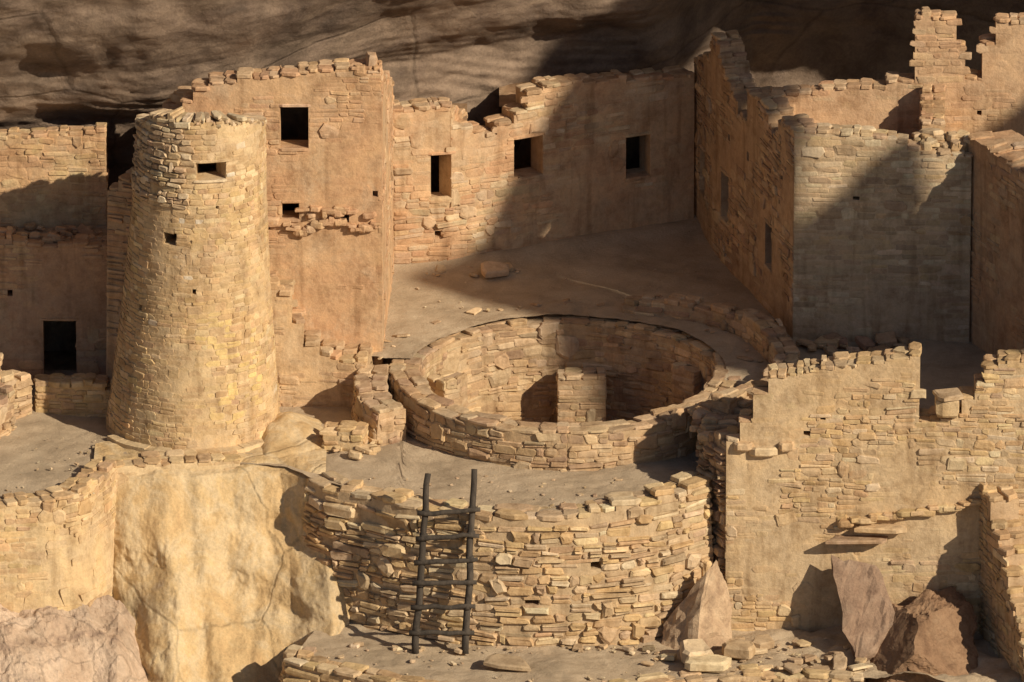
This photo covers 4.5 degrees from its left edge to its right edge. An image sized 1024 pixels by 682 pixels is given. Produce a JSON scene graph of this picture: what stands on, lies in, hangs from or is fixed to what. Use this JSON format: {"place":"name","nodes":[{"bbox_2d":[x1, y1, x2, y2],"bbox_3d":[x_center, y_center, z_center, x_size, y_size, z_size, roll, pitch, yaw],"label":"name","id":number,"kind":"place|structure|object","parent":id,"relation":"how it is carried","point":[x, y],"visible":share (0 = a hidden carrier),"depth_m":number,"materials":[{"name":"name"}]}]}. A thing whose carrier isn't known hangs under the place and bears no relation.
{"place":"outdoors","nodes":[
{"label":"outdoors","id":0,"kind":"place"},
{"bbox_2d":[0,459,117,612],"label":"terrace wall","id":1,"kind":"structure","parent":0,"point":[57,546],"depth_m":195.28,"materials":[{"name":"yellow stone"}]},
{"bbox_2d":[0,388,712,512],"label":"terrace ground","id":2,"kind":"structure","parent":0,"point":[413,461],"depth_m":196.42,"materials":[{"name":"beige soil"}]},
{"bbox_2d":[0,353,110,438],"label":"stone wall","id":3,"kind":"structure","parent":2,"relation":"on","point":[82,394],"depth_m":198.51,"materials":[{"name":"yellow stone"}]},
{"bbox_2d":[0,86,192,388],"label":"ruined stone house","id":4,"kind":"structure","parent":2,"relation":"on","point":[65,212],"depth_m":199.38,"materials":[{"name":"stone"}]},
{"bbox_2d":[105,434,263,484],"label":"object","id":5,"kind":"object","parent":2,"relation":"on","point":[148,459],"visible":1,"depth_m":196.66,"materials":[{"name":"yellow stone"}]},
{"bbox_2d":[106,106,279,449],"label":"round stone tower","id":6,"kind":"structure","parent":5,"relation":"on","point":[194,365],"depth_m":196.64,"materials":[{"name":"yellow stone"}]},
{"bbox_2d":[261,411,322,457],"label":"rock knoll","id":7,"kind":"structure","parent":2,"relation":"on","point":[288,433],"depth_m":197.40,"materials":[{"name":"stone"}]},
{"bbox_2d":[270,271,406,459],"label":"stepped stone wall","id":8,"kind":"structure","parent":2,"relation":"on","point":[312,370],"depth_m":198.79,"materials":[{"name":"yellow stone"}]},
{"bbox_2d":[0,0,1023,316],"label":"cliff overhang","id":9,"kind":"object","parent":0,"point":[116,66],"visible":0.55,"depth_m":202.38,"materials":[{"name":"stone"}]},
{"bbox_2d":[302,621,1021,681],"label":"terrace ground","id":10,"kind":"structure","parent":0,"point":[550,663],"depth_m":194.59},
{"bbox_2d":[94,441,349,681],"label":"sandstone outcrop","id":11,"kind":"object","parent":10,"relation":"on","point":[221,575],"visible":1,"depth_m":196.16,"materials":[{"name":"beige stone"}]},
{"bbox_2d":[5,437,872,681],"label":"terrace rubble","id":12,"kind":"object","parent":10,"relation":"on","point":[697,655],"visible":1,"depth_m":194.37,"materials":[{"name":"stone"}]},
{"bbox_2d":[409,469,480,653],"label":"wooden ladder","id":13,"kind":"object","parent":10,"relation":"on","point":[420,583],"visible":1,"depth_m":194.55,"materials":[{"name":"brown wood"}]},
{"bbox_2d":[301,470,713,648],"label":"curved retaining wall","id":14,"kind":"structure","parent":10,"relation":"on","point":[623,568],"depth_m":194.99,"materials":[{"name":"stone"}]},
{"bbox_2d":[278,644,866,681],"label":"retaining wall","id":15,"kind":"structure","parent":10,"relation":"on","point":[301,663],"depth_m":193.99,"materials":[{"name":"stone"}]},
{"bbox_2d":[662,560,731,651],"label":"leaning rock slab","id":16,"kind":"object","parent":10,"relation":"on","point":[703,610],"depth_m":194.94,"materials":[{"name":"stone"}]},
{"bbox_2d":[687,341,1023,633],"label":"masonry wall","id":17,"kind":"structure","parent":10,"relation":"on","point":[809,467],"depth_m":194.96,"materials":[{"name":"yellow stone"}]},
{"bbox_2d":[831,555,894,663],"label":"leaning rock slab","id":18,"kind":"object","parent":10,"relation":"on","point":[868,611],"depth_m":194.80,"materials":[{"name":"stone"}]},
{"bbox_2d":[865,586,977,681],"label":"boulder","id":19,"kind":"object","parent":10,"relation":"on","point":[930,632],"visible":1,"depth_m":194.41,"materials":[{"name":"stone"}]},
{"bbox_2d":[978,482,1023,681],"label":"stepped stone wall","id":20,"kind":"structure","parent":10,"relation":"on","point":[1001,581],"depth_m":194.56,"materials":[{"name":"yellow stone"}]},
{"bbox_2d":[372,214,988,408],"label":"plaza ground","id":21,"kind":"structure","parent":0,"point":[625,262],"depth_m":202.08,"materials":[{"name":"beige soil"}]},
{"bbox_2d":[180,52,394,364],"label":"stone house","id":22,"kind":"structure","parent":21,"relation":"on","point":[330,142],"depth_m":198.64,"materials":[{"name":"stone"}]},
{"bbox_2d":[393,65,694,263],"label":"plaza back wall","id":23,"kind":"structure","parent":21,"relation":"on","point":[612,149],"depth_m":203.35,"materials":[{"name":"stone"}]},
{"bbox_2d":[388,314,740,471],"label":"kiva","id":24,"kind":"structure","parent":21,"relation":"on","point":[562,393],"depth_m":200.23,"materials":[{"name":"yellow stone"}]},
{"bbox_2d":[377,261,910,361],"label":"plaza rubble","id":25,"kind":"object","parent":21,"relation":"on","point":[830,343],"visible":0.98,"depth_m":199.70,"materials":[{"name":"stone"}]},
{"bbox_2d":[622,293,799,415],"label":"stone wall","id":26,"kind":"structure","parent":21,"relation":"on","point":[767,338],"depth_m":199.98,"materials":[{"name":"yellow stone"}]},
{"bbox_2d":[694,6,1023,342],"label":"square tower house","id":27,"kind":"structure","parent":21,"relation":"on","point":[841,207],"depth_m":199.89,"materials":[{"name":"stone"}]},
{"bbox_2d":[968,130,1023,355],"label":"stone house","id":28,"kind":"structure","parent":21,"relation":"on","point":[996,320],"depth_m":198.64,"materials":[{"name":"stone"}]},
{"bbox_3d":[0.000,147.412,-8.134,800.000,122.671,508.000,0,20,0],"label":"canyon ground","id":29,"kind":"structure","parent":0,"visible":0},
{"bbox_2d":[0,595,147,681],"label":"weathered rock slope","id":30,"kind":"structure","parent":29,"relation":"on","point":[96,641],"depth_m":195.03,"materials":[{"name":"beige stone"}]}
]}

